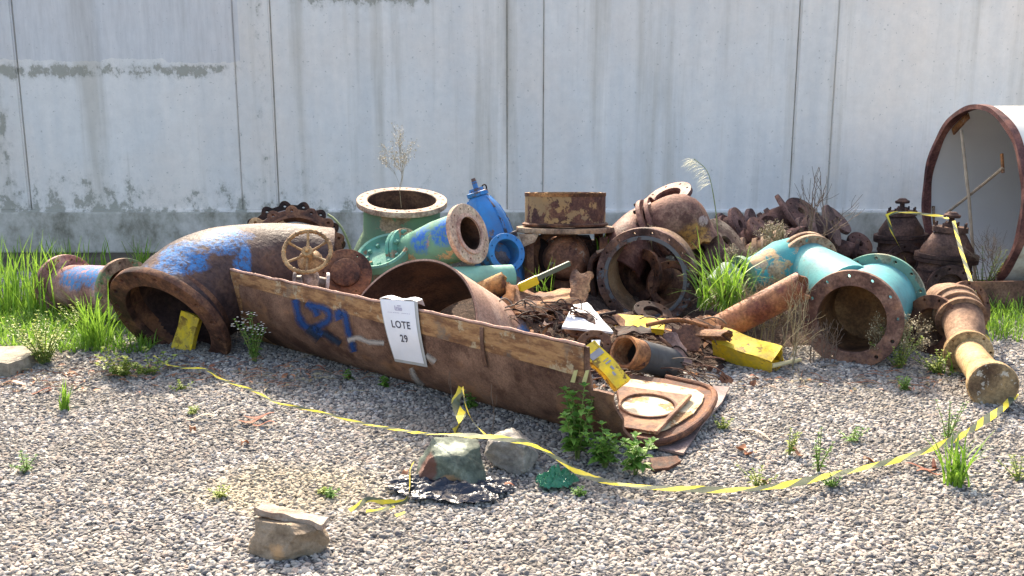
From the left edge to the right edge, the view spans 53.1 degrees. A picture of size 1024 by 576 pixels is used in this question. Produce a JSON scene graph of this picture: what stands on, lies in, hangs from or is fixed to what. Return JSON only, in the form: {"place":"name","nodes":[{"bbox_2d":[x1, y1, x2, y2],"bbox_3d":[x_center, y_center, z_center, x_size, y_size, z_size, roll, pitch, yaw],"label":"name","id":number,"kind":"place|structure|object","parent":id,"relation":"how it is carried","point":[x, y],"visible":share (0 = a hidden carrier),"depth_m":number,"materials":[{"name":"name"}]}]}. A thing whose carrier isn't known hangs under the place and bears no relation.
{"place":"outdoors","nodes":[
{"label":"outdoors","id":0,"kind":"place"},
{"bbox_2d":[0,294,163,353],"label":"ground grass","id":1,"kind":"structure","parent":0,"point":[77,336],"depth_m":5.80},
{"bbox_2d":[1,253,876,271],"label":"ground","id":2,"kind":"structure","parent":0,"point":[114,256],"depth_m":8.67,"materials":[{"name":"soil"}]},
{"bbox_2d":[0,271,1023,575],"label":"gravel","id":3,"kind":"structure","parent":2,"relation":"on","point":[120,477],"depth_m":3.81,"materials":[{"name":"gravel"}]},
{"bbox_2d":[0,346,41,377],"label":"concrete slab","id":4,"kind":"object","parent":3,"relation":"on","point":[14,360],"depth_m":5.18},
{"bbox_2d":[0,310,77,363],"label":"bushy weed","id":5,"kind":"object","parent":3,"relation":"on","point":[45,356],"visible":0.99,"depth_m":5.27,"materials":[{"name":"green plant"}]},
{"bbox_2d":[0,233,84,317],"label":"grass clump","id":6,"kind":"object","parent":3,"relation":"on","point":[29,297],"visible":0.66,"depth_m":6.35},
{"bbox_2d":[0,234,110,273],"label":"grass clump","id":7,"kind":"object","parent":3,"relation":"on","point":[103,263],"visible":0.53,"depth_m":7.80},
{"bbox_2d":[56,378,82,410],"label":"grass tuft","id":8,"kind":"object","parent":3,"relation":"on","point":[64,404],"visible":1,"depth_m":4.59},
{"bbox_2d":[38,287,136,347],"bbox_3d":[-2.296,0.147,5.551,0.369,0.404,0.464,6,13,26],"label":"grass tuft","id":9,"kind":"object","parent":3,"relation":"on","point":[88,333],"visible":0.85,"depth_m":5.59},
{"bbox_2d":[34,254,141,321],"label":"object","id":10,"kind":"object","parent":3,"relation":"on","point":[73,278],"visible":0.65,"depth_m":6.21,"materials":[{"name":"paint"}]},
{"bbox_2d":[94,346,137,375],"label":"round leaf weed","id":11,"kind":"object","parent":3,"relation":"on","point":[122,370],"visible":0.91,"depth_m":5.07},
{"bbox_2d":[113,346,177,374],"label":"round leaf weed","id":12,"kind":"object","parent":3,"relation":"on","point":[140,369],"visible":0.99,"depth_m":5.10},
{"bbox_2d":[171,311,201,350],"bbox_3d":[-1.776,0.248,5.596,0.183,0.248,0.087,6,13,26],"label":"yellow casing","id":13,"kind":"object","parent":3,"relation":"on","point":[188,329],"visible":0.8,"depth_m":5.58,"materials":[{"name":"paint"}]},
{"bbox_2d":[110,223,334,354],"bbox_3d":[-1.533,0.035,5.821,0.728,0.777,1.356,11,16,43],"label":"pipe elbow","id":14,"kind":"object","parent":3,"relation":"on","point":[164,287],"visible":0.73,"depth_m":5.54,"materials":[{"name":"metal"}]},
{"bbox_2d":[281,229,332,288],"bbox_3d":[-1.091,-0.127,5.467,0.270,0.367,0.232,-3,12,-13],"label":"handwheel valve","id":15,"kind":"object","parent":14,"relation":"attached to","point":[310,260],"visible":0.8,"depth_m":5.46,"materials":[{"name":"brown metal"}]},
{"bbox_2d":[319,249,371,294],"bbox_3d":[-0.931,-0.079,5.729,0.296,0.259,0.178,0,12,0],"label":"blind flange","id":16,"kind":"object","parent":14,"relation":"attached to","point":[349,271],"visible":0.79,"depth_m":5.71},
{"bbox_2d":[233,311,269,361],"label":"flowering weed","id":17,"kind":"object","parent":3,"relation":"on","point":[253,352],"visible":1,"depth_m":5.34,"materials":[{"name":"green plant"}]},
{"bbox_2d":[248,218,299,223],"bbox_3d":[-1.545,-0.154,6.469,0.683,0.546,0.459,0,12,0],"label":"lugged ring","id":18,"kind":"object","parent":3,"relation":"on","point":[254,220],"visible":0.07,"depth_m":6.59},
{"bbox_2d":[262,205,344,250],"bbox_3d":[-1.378,-0.238,6.564,0.624,0.545,0.405,0,12,0],"label":"lugged ring","id":19,"kind":"object","parent":18,"relation":"on","point":[287,215],"visible":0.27,"depth_m":6.65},
{"bbox_2d":[248,516,329,560],"bbox_3d":[-0.706,0.783,3.240,0.257,0.113,0.157,0,12,0],"label":"stone block","id":20,"kind":"object","parent":3,"relation":"on","point":[274,539],"depth_m":3.20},
{"bbox_2d":[254,502,328,530],"bbox_3d":[-0.701,0.723,3.252,0.241,0.050,0.057,3,12,16],"label":"mortar slab","id":21,"kind":"object","parent":20,"relation":"on","point":[276,512],"depth_m":3.24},
{"bbox_2d":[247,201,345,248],"bbox_3d":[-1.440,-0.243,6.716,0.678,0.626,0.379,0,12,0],"label":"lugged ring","id":22,"kind":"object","parent":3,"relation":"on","point":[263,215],"visible":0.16,"depth_m":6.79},
{"bbox_2d":[348,462,413,511],"bbox_3d":[-0.407,0.715,3.658,0.139,0.038,0.437,6,13,25],"label":"caution tape","id":23,"kind":"object","parent":3,"relation":"on","point":[362,502],"visible":1,"depth_m":3.56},
{"bbox_2d":[230,268,644,447],"bbox_3d":[-0.410,0.280,4.967,2.582,0.543,0.582,10,16,40],"label":"cut half pipe","id":24,"kind":"object","parent":3,"relation":"on","point":[525,373],"visible":0.88,"depth_m":4.55,"materials":[{"name":"brown"}]},
{"bbox_2d":[380,295,427,366],"bbox_3d":[-0.490,0.200,4.665,0.268,0.342,0.074,11,16,42],"label":"lot notice","id":25,"kind":"object","parent":24,"relation":"attached to","point":[401,322],"visible":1,"depth_m":4.64,"materials":[{"name":"paper"}]},
{"bbox_2d":[361,259,529,331],"bbox_3d":[-0.327,0.135,5.416,0.850,0.626,0.685,8,15,35],"label":"arched pipe shell","id":26,"kind":"object","parent":3,"relation":"on","point":[437,286],"visible":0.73,"depth_m":5.42},
{"bbox_2d":[384,474,518,502],"bbox_3d":[-0.223,0.699,3.707,0.500,0.055,0.279,0,12,0],"label":"black plastic sheet","id":27,"kind":"object","parent":3,"relation":"on","point":[483,490],"visible":0.71,"depth_m":3.66,"materials":[{"name":"black"}]},
{"bbox_2d":[416,436,485,483],"bbox_3d":[-0.219,0.651,3.784,0.284,0.164,0.201,4,13,17],"label":"green stone","id":28,"kind":"object","parent":27,"relation":"on","point":[455,458],"visible":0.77,"depth_m":3.73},
{"bbox_2d":[0,345,965,394],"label":"leaf litter","id":29,"kind":"object","parent":3,"relation":"on","point":[340,386],"visible":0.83,"depth_m":5.05,"materials":[{"name":"plant"}]},
{"bbox_2d":[466,178,524,297],"bbox_3d":[-0.090,-0.244,6.462,0.421,0.890,0.351,0,12,0],"label":"blue gate valve","id":30,"kind":"object","parent":3,"relation":"on","point":[488,209],"visible":0.47,"depth_m":6.35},
{"bbox_2d":[475,233,524,269],"bbox_3d":[-0.094,-0.209,6.335,0.240,0.294,0.359,-6,13,-26],"label":"blue flange pipe","id":31,"kind":"object","parent":30,"relation":"attached to","point":[513,244],"visible":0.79,"depth_m":6.24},
{"bbox_2d":[484,428,538,474],"bbox_3d":[-0.002,0.626,3.945,0.210,0.179,0.192,0,12,0],"label":"grey stone","id":32,"kind":"object","parent":3,"relation":"on","point":[514,458],"visible":0.8,"depth_m":3.88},
{"bbox_2d":[536,464,579,488],"bbox_3d":[0.168,0.679,3.756,0.164,0.078,0.112,0,12,0],"label":"green plastic bag","id":33,"kind":"object","parent":3,"relation":"on","point":[555,477],"visible":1,"depth_m":3.74,"materials":[{"name":"green"}]},
{"bbox_2d":[516,192,613,295],"bbox_3d":[0.338,-0.250,6.541,0.620,0.768,0.619,0,12,0],"label":"box valve","id":34,"kind":"object","parent":3,"relation":"on","point":[559,222],"visible":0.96,"depth_m":6.32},
{"bbox_2d":[558,382,595,459],"bbox_3d":[0.260,0.517,4.027,0.171,0.315,0.222,0,12,0],"label":"leafy weed","id":35,"kind":"object","parent":3,"relation":"on","point":[574,441],"visible":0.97,"depth_m":4.00,"materials":[{"name":"green plant"}]},
{"bbox_2d":[153,355,1018,492],"bbox_3d":[0.116,0.490,4.352,4.254,0.186,1.370,2,12,9],"label":"caution tape","id":36,"kind":"object","parent":3,"relation":"on","point":[987,418],"visible":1,"depth_m":3.76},
{"bbox_2d":[451,386,465,432],"bbox_3d":[-0.217,0.488,4.120,0.066,0.126,0.291,0,12,0],"label":"caution tape","id":37,"kind":"object","parent":36,"relation":"attached to","point":[459,412],"visible":0.97,"depth_m":4.21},
{"bbox_2d":[580,420,629,467],"bbox_3d":[0.352,0.607,3.921,0.184,0.184,0.159,0,12,0],"label":"leafy weed","id":38,"kind":"object","parent":3,"relation":"on","point":[602,453],"visible":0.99,"depth_m":3.92,"materials":[{"name":"green plant"}]},
{"bbox_2d":[499,295,730,387],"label":"scrap strips","id":39,"kind":"object","parent":3,"relation":"on","point":[558,302],"visible":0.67,"depth_m":5.28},
{"bbox_2d":[613,325,654,336],"bbox_3d":[0.620,0.216,5.198,0.199,0.040,0.130,0,12,0],"label":"rusty sheet scrap","id":40,"kind":"object","parent":39,"relation":"on","point":[640,330],"visible":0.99,"depth_m":5.19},
{"bbox_2d":[645,318,708,328],"bbox_3d":[0.857,0.191,5.305,0.353,0.078,0.026,-4,13,-16],"label":"bent steel bar","id":41,"kind":"object","parent":39,"relation":"on","point":[668,320],"visible":0.94,"depth_m":5.28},
{"bbox_2d":[671,324,703,351],"bbox_3d":[0.886,0.270,5.205,0.198,0.159,0.130,0,12,0],"label":"rusty sheet scrap","id":42,"kind":"object","parent":39,"relation":"on","point":[689,339],"visible":0.65,"depth_m":5.21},
{"bbox_2d":[620,431,657,474],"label":"leafy weed","id":43,"kind":"object","parent":3,"relation":"on","point":[634,461],"visible":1,"depth_m":3.85,"materials":[{"name":"green plant"}]},
{"bbox_2d":[597,227,696,317],"bbox_3d":[0.834,-0.085,6.194,0.600,0.601,0.274,5,13,21],"label":"flange ring","id":44,"kind":"object","parent":3,"relation":"on","point":[616,295],"visible":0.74,"depth_m":6.11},
{"bbox_2d":[610,335,684,377],"bbox_3d":[0.658,0.337,4.936,0.156,0.286,0.446,11,17,43],"label":"wrapped pipe stub","id":45,"kind":"object","parent":3,"relation":"on","point":[636,353],"visible":0.95,"depth_m":4.87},
{"bbox_2d":[663,332,692,368],"bbox_3d":[0.831,0.309,5.069,0.084,0.169,0.164,-9,15,-36],"label":"rusty sheet scrap","id":46,"kind":"object","parent":45,"relation":"on","point":[672,338],"visible":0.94,"depth_m":5.07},
{"bbox_2d":[650,456,680,471],"bbox_3d":[0.592,0.675,3.936,0.116,0.037,0.080,0,12,0],"label":"curved end scrap","id":47,"kind":"object","parent":3,"relation":"on","point":[665,463],"visible":0.94,"depth_m":3.93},
{"bbox_2d":[616,374,717,446],"bbox_3d":[0.676,0.517,4.412,0.469,0.107,0.690,0,12,0],"label":"manhole hatch","id":48,"kind":"object","parent":3,"relation":"on","point":[668,409],"visible":0.95,"depth_m":4.36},
{"bbox_2d":[586,340,629,391],"bbox_3d":[0.398,0.336,4.419,0.231,0.197,0.098,8,14,34],"label":"yellow sign box","id":49,"kind":"object","parent":48,"relation":"on","point":[605,366],"visible":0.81,"depth_m":4.40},
{"bbox_2d":[659,386,729,454],"bbox_3d":[0.766,0.554,4.463,0.231,0.040,0.862,4,13,20],"label":"sheet","id":50,"kind":"object","parent":3,"relation":"on","point":[680,446],"visible":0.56,"depth_m":4.19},
{"bbox_2d":[440,285,1003,374],"bbox_3d":[1.150,0.118,6.287,4.300,0.238,2.550,0,12,0],"label":"debris mound","id":51,"kind":"object","parent":3,"relation":"on","point":[464,309],"visible":0.06,"depth_m":5.83,"materials":[{"name":"metal"}]},
{"bbox_2d":[354,187,451,295],"bbox_3d":[-0.733,-0.257,6.719,0.680,0.763,0.728,0,12,0],"label":"green reducer","id":52,"kind":"object","parent":51,"relation":"on","point":[384,212],"visible":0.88,"depth_m":6.50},
{"bbox_2d":[377,123,416,207],"bbox_3d":[-0.719,-0.771,6.464,0.286,0.540,0.177,0,12,0],"label":"dry weed","id":53,"kind":"object","parent":52,"relation":"on","point":[400,149],"visible":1,"depth_m":6.47,"materials":[{"name":"plant"}]},
{"bbox_2d":[453,265,516,284],"bbox_3d":[-0.229,-0.023,5.883,0.507,0.213,0.198,-3,12,-14],"label":"pale teal pipe","id":54,"kind":"object","parent":51,"relation":"on","point":[476,274],"visible":0.33,"depth_m":5.85,"materials":[{"name":"metal"}]},
{"bbox_2d":[385,204,488,264],"bbox_3d":[-0.446,-0.264,5.997,0.599,0.484,0.356,7,14,31],"label":"teal pipe tee","id":55,"kind":"object","parent":54,"relation":"on","point":[458,233],"visible":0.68,"depth_m":5.89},
{"bbox_2d":[357,233,407,274],"bbox_3d":[-0.759,-0.203,6.035,0.327,0.210,0.314,0,12,0],"label":"teal dished flange","id":56,"kind":"object","parent":55,"relation":"attached to","point":[372,250],"visible":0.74,"depth_m":6.03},
{"bbox_2d":[477,272,506,297],"bbox_3d":[-0.116,0.008,5.625,0.232,0.194,0.124,0,12,0],"label":"broken rusty pipe","id":57,"kind":"object","parent":51,"relation":"on","point":[495,284],"visible":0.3,"depth_m":5.57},
{"bbox_2d":[577,330,611,353],"bbox_3d":[0.391,0.275,4.884,0.168,0.128,0.133,0,12,0],"label":"oval flange","id":58,"kind":"object","parent":51,"relation":"on","point":[604,338],"visible":0.5,"depth_m":4.90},
{"bbox_2d":[587,249,603,296],"bbox_3d":[0.558,-0.088,6.277,0.194,0.345,0.066,-3,12,-16],"label":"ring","id":59,"kind":"object","parent":51,"relation":"on","point":[594,256],"visible":0.53,"depth_m":6.25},
{"bbox_2d":[522,310,755,387],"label":"scrap flakes","id":60,"kind":"object","parent":51,"relation":"on","point":[547,325],"visible":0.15,"depth_m":5.35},
{"bbox_2d":[508,282,587,314],"bbox_3d":[0.181,0.051,5.548,0.431,0.143,0.304,-3,12,-14],"label":"torn channel","id":61,"kind":"object","parent":60,"relation":"on","point":[557,294],"visible":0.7,"depth_m":5.51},
{"bbox_2d":[502,282,515,308],"bbox_3d":[-0.015,0.050,5.510,0.075,0.149,0.187,0,12,0],"label":"torn upright","id":62,"kind":"object","parent":61,"relation":"on","point":[510,293],"visible":0.73,"depth_m":5.52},
{"bbox_2d":[518,261,570,291],"bbox_3d":[0.179,-0.064,5.642,0.337,0.142,0.022,-7,14,-29],"label":"yellow tipped rod","id":63,"kind":"object","parent":61,"relation":"on","point":[526,284],"visible":1,"depth_m":5.62,"materials":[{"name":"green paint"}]},
{"bbox_2d":[569,269,593,302],"bbox_3d":[0.369,-0.002,5.542,0.131,0.171,0.174,3,12,13],"label":"torn bracket","id":64,"kind":"object","parent":61,"relation":"on","point":[579,284],"visible":0.94,"depth_m":5.54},
{"bbox_2d":[563,312,595,337],"bbox_3d":[0.345,0.191,5.254,0.169,0.107,0.155,0,12,0],"label":"loose flange","id":65,"kind":"object","parent":60,"relation":"on","point":[579,333],"visible":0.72,"depth_m":5.23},
{"bbox_2d":[562,303,612,333],"bbox_3d":[0.381,0.156,5.299,0.262,0.101,0.302,0,12,0],"label":"white board fragment","id":66,"kind":"object","parent":60,"relation":"on","point":[571,322],"visible":0.84,"depth_m":5.22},
{"bbox_2d":[615,314,665,334],"bbox_3d":[0.677,0.193,5.407,0.263,0.083,0.112,3,12,13],"label":"yellow casing","id":67,"kind":"object","parent":60,"relation":"on","point":[630,320],"visible":0.5,"depth_m":5.40,"materials":[{"name":"paint"}]},
{"bbox_2d":[596,309,624,325],"bbox_3d":[0.525,0.165,5.386,0.217,0.084,0.130,0,12,0],"label":"rusty sheet scrap","id":68,"kind":"object","parent":67,"relation":"on","point":[619,319],"visible":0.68,"depth_m":5.38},
{"bbox_2d":[633,301,672,318],"bbox_3d":[0.777,0.141,5.653,0.219,0.107,0.214,0,12,0],"label":"loose flange","id":69,"kind":"object","parent":51,"relation":"on","point":[640,307],"visible":0.66,"depth_m":5.68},
{"bbox_2d":[622,249,691,307],"bbox_3d":[0.925,0.015,6.421,0.447,0.520,0.476,0,12,0],"label":"elbow","id":70,"kind":"object","parent":51,"relation":"on","point":[660,282],"visible":0.62,"depth_m":6.39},
{"bbox_2d":[674,233,731,286],"bbox_3d":[1.248,-0.200,6.654,0.336,0.383,0.343,9,15,37],"label":"flanged fitting","id":71,"kind":"object","parent":51,"relation":"on","point":[711,244],"visible":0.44,"depth_m":6.53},
{"bbox_2d":[695,329,732,340],"bbox_3d":[1.026,0.244,5.239,0.187,0.090,0.142,7,14,31],"label":"quarter pipe scrap","id":72,"kind":"object","parent":51,"relation":"on","point":[708,334],"visible":0.98,"depth_m":5.21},
{"bbox_2d":[699,219,746,262],"bbox_3d":[1.351,-0.246,6.797,0.396,0.422,0.372,10,15,39],"label":"flanged fitting","id":73,"kind":"object","parent":51,"relation":"on","point":[728,234],"visible":0.22,"depth_m":6.79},
{"bbox_2d":[706,262,741,289],"bbox_3d":[1.242,-0.041,6.026,0.219,0.220,0.170,-10,16,-40],"label":"pale green stub","id":74,"kind":"object","parent":51,"relation":"on","point":[730,271],"visible":0.16,"depth_m":5.99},
{"bbox_2d":[680,158,720,267],"bbox_3d":[1.099,-0.370,5.946,0.281,0.761,0.095,0,12,0],"label":"grass plume","id":75,"kind":"object","parent":74,"relation":"on","point":[701,188],"depth_m":5.90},
{"bbox_2d":[669,231,786,311],"bbox_3d":[1.240,-0.112,5.780,0.756,0.478,0.761,0,12,0],"label":"grass tuft","id":76,"kind":"object","parent":51,"relation":"on","point":[717,283],"visible":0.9,"depth_m":5.79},
{"bbox_2d":[731,275,784,342],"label":"dry twigs","id":77,"kind":"object","parent":51,"relation":"on","point":[746,290],"visible":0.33,"depth_m":5.54,"materials":[{"name":"plant"}]},
{"bbox_2d":[740,230,782,254],"bbox_3d":[1.691,-0.237,6.902,0.321,0.324,0.264,5,13,21],"label":"flanged fitting","id":78,"kind":"object","parent":51,"relation":"on","point":[756,244],"visible":0.23,"depth_m":6.84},
{"bbox_2d":[738,217,772,243],"bbox_3d":[1.648,-0.319,7.089,0.351,0.351,0.240,11,16,42],"label":"flanged fitting","id":79,"kind":"object","parent":78,"relation":"on","point":[747,233],"visible":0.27,"depth_m":7.00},
{"bbox_2d":[714,207,746,233],"bbox_3d":[1.501,-0.400,7.276,0.368,0.359,0.264,7,14,31],"label":"flanged fitting","id":80,"kind":"object","parent":79,"relation":"on","point":[735,220],"visible":0.31,"depth_m":7.18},
{"bbox_2d":[753,218,790,246],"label":"dry twigs","id":81,"kind":"object","parent":78,"relation":"on","point":[782,234],"visible":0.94,"depth_m":6.67,"materials":[{"name":"plant"}]},
{"bbox_2d":[758,214,808,238],"bbox_3d":[1.891,-0.339,7.238,0.288,0.337,0.371,-11,16,-42],"label":"flanged fitting","id":82,"kind":"object","parent":51,"relation":"on","point":[768,218],"visible":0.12,"depth_m":7.15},
{"bbox_2d":[768,303,803,346],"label":"dry twigs","id":83,"kind":"object","parent":51,"relation":"on","point":[784,327],"visible":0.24,"depth_m":5.58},
{"bbox_2d":[794,167,862,239],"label":"dry twigs","id":84,"kind":"object","parent":51,"relation":"on","point":[811,219],"visible":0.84,"depth_m":6.33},
{"bbox_2d":[712,327,783,372],"bbox_3d":[1.209,0.330,5.262,0.360,0.205,0.165,10,15,38],"label":"yellow casing","id":85,"kind":"object","parent":3,"relation":"on","point":[740,349],"visible":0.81,"depth_m":5.22,"materials":[{"name":"paint"}]},
{"bbox_2d":[701,272,810,343],"bbox_3d":[1.292,0.130,5.496,0.599,0.474,0.156,5,13,22],"label":"diagonal rusty pipe","id":86,"kind":"object","parent":3,"relation":"on","point":[765,305],"visible":0.73,"depth_m":5.41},
{"bbox_2d":[736,464,779,485],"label":"weed","id":87,"kind":"object","parent":3,"relation":"on","point":[758,483],"visible":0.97,"depth_m":3.76,"materials":[{"name":"green plant"}]},
{"bbox_2d":[777,270,824,369],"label":"dry twigs","id":88,"kind":"object","parent":3,"relation":"on","point":[797,329],"visible":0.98,"depth_m":5.15,"materials":[{"name":"plant"}]},
{"bbox_2d":[797,317,844,363],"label":"dry twigs","id":89,"kind":"object","parent":3,"relation":"on","point":[826,340],"visible":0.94,"depth_m":5.30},
{"bbox_2d":[811,427,833,471],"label":"weed","id":90,"kind":"object","parent":3,"relation":"on","point":[817,457],"visible":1,"depth_m":3.89,"materials":[{"name":"green plant"}]},
{"bbox_2d":[786,232,926,365],"bbox_3d":[1.917,0.050,5.731,0.767,0.583,1.182,0,12,0],"label":"teal pipe tee","id":91,"kind":"object","parent":3,"relation":"on","point":[851,296],"visible":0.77,"depth_m":5.58,"materials":[{"name":"metal"}]},
{"bbox_2d":[731,238,799,296],"bbox_3d":[1.564,-0.130,6.170,0.483,0.342,0.310,-5,13,-23],"label":"tan teal reducer","id":92,"kind":"object","parent":91,"relation":"attached to","point":[782,252],"visible":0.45,"depth_m":6.05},
{"bbox_2d":[846,232,872,262],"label":"flanged fitting","id":93,"kind":"object","parent":3,"relation":"on","point":[865,247],"visible":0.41,"depth_m":7.63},
{"bbox_2d":[835,239,860,259],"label":"flanged fitting","id":94,"kind":"object","parent":93,"relation":"on","point":[845,248],"visible":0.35,"depth_m":7.52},
{"bbox_2d":[784,205,840,246],"bbox_3d":[2.187,-0.411,7.478,0.417,0.407,0.312,6,14,28],"label":"flanged fitting","id":95,"kind":"object","parent":94,"relation":"on","point":[835,240],"visible":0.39,"depth_m":7.37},
{"bbox_2d":[756,194,797,227],"bbox_3d":[1.916,-0.464,7.569,0.460,0.462,0.336,3,12,14],"label":"flanged fitting","id":96,"kind":"object","parent":95,"relation":"on","point":[781,212],"visible":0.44,"depth_m":7.46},
{"bbox_2d":[785,197,814,218],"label":"flanged fitting","id":97,"kind":"object","parent":95,"relation":"on","point":[792,203],"visible":0.29,"depth_m":7.70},
{"bbox_2d":[831,207,850,234],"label":"flanged fitting","id":98,"kind":"object","parent":94,"relation":"on","point":[846,230],"visible":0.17,"depth_m":7.62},
{"bbox_2d":[870,324,923,367],"bbox_3d":[1.986,0.315,5.192,0.268,0.228,0.242,-4,13,-17],"label":"weed clump","id":99,"kind":"object","parent":3,"relation":"on","point":[899,362],"visible":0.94,"depth_m":5.22,"materials":[{"name":"green plant"}]},
{"bbox_2d":[873,198,928,274],"bbox_3d":[2.824,-0.359,7.427,0.392,0.581,0.304,0,12,0],"label":"gate valve","id":100,"kind":"object","parent":3,"relation":"on","point":[911,236],"visible":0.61,"depth_m":7.34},
{"bbox_2d":[865,311,937,366],"bbox_3d":[2.025,0.269,5.232,0.413,0.300,0.247,-4,13,-18],"label":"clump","id":101,"kind":"object","parent":3,"relation":"on","point":[906,326],"visible":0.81,"depth_m":5.24,"materials":[{"name":"plant"}]},
{"bbox_2d":[911,349,950,372],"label":"weed clump","id":102,"kind":"object","parent":3,"relation":"on","point":[931,367],"visible":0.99,"depth_m":5.16,"materials":[{"name":"green plant"}]},
{"bbox_2d":[914,212,979,291],"bbox_3d":[2.909,-0.196,6.847,0.424,0.628,0.329,0,12,0],"label":"gate valve","id":103,"kind":"object","parent":3,"relation":"on","point":[937,255],"visible":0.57,"depth_m":6.75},
{"bbox_2d":[935,399,968,437],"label":"weed","id":104,"kind":"object","parent":3,"relation":"on","point":[947,432],"visible":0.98,"depth_m":4.21,"materials":[{"name":"green plant"}]},
{"bbox_2d":[926,429,989,487],"bbox_3d":[1.646,0.620,3.777,0.257,0.216,0.268,5,13,23],"label":"grass tuft","id":105,"kind":"object","parent":3,"relation":"on","point":[957,475],"visible":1,"depth_m":3.78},
{"bbox_2d":[906,283,1018,404],"bbox_3d":[2.318,0.257,5.192,0.388,0.397,1.186,1,12,5],"label":"tan flanged pipe","id":106,"kind":"object","parent":3,"relation":"on","point":[956,314],"visible":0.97,"depth_m":5.24,"materials":[{"name":"metal"}]},
{"bbox_2d":[952,221,989,339],"bbox_3d":[2.651,-0.059,5.888,0.053,0.443,1.610,3,12,15],"label":"caution tape","id":107,"kind":"object","parent":106,"relation":"attached to","point":[961,251],"visible":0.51,"depth_m":6.30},
{"bbox_2d":[921,104,1023,280],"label":"white drum pipe","id":108,"kind":"object","parent":3,"relation":"on","point":[974,173],"visible":0.72,"depth_m":7.59,"materials":[{"name":"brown metal"}]},
{"bbox_2d":[957,281,990,323],"bbox_3d":[2.627,0.118,5.904,0.320,0.313,0.121,-5,13,-22],"label":"standing flange loop","id":109,"kind":"object","parent":3,"relation":"on","point":[982,295],"visible":0.23,"depth_m":5.93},
{"bbox_2d":[973,279,1023,310],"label":"brown steel skid","id":110,"kind":"object","parent":3,"relation":"on","point":[1000,290],"visible":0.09,"depth_m":6.53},
{"bbox_2d":[971,247,1007,280],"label":"weed clump","id":111,"kind":"object","parent":110,"relation":"on","point":[991,272],"visible":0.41,"depth_m":6.74,"materials":[{"name":"green plant"}]},
{"bbox_2d":[954,227,1010,280],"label":"dry twigs","id":112,"kind":"object","parent":111,"relation":"on","point":[991,256],"visible":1,"depth_m":6.57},
{"bbox_2d":[996,454,1023,481],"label":"weed","id":113,"kind":"object","parent":3,"relation":"on","point":[1018,473],"visible":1,"depth_m":3.83,"materials":[{"name":"green plant"}]},
{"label":"flanged fitting","id":114,"kind":"object","parent":3,"relation":"on","visible":0},
{"bbox_2d":[593,182,717,283],"bbox_3d":[0.890,-0.345,6.632,0.854,0.634,0.552,-4,13,-18],"label":"rusty double elbow","id":115,"kind":"object","parent":114,"relation":"on","point":[675,207],"visible":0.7,"depth_m":6.45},
{"bbox_2d":[0,0,1023,252],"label":"concrete wall","id":116,"kind":"structure","parent":0,"point":[144,122],"depth_m":8.68,"materials":[{"name":"paint"}]},
{"bbox_2d":[919,290,1023,341],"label":"ground grass","id":117,"kind":"structure","parent":0,"point":[1012,317],"depth_m":6.08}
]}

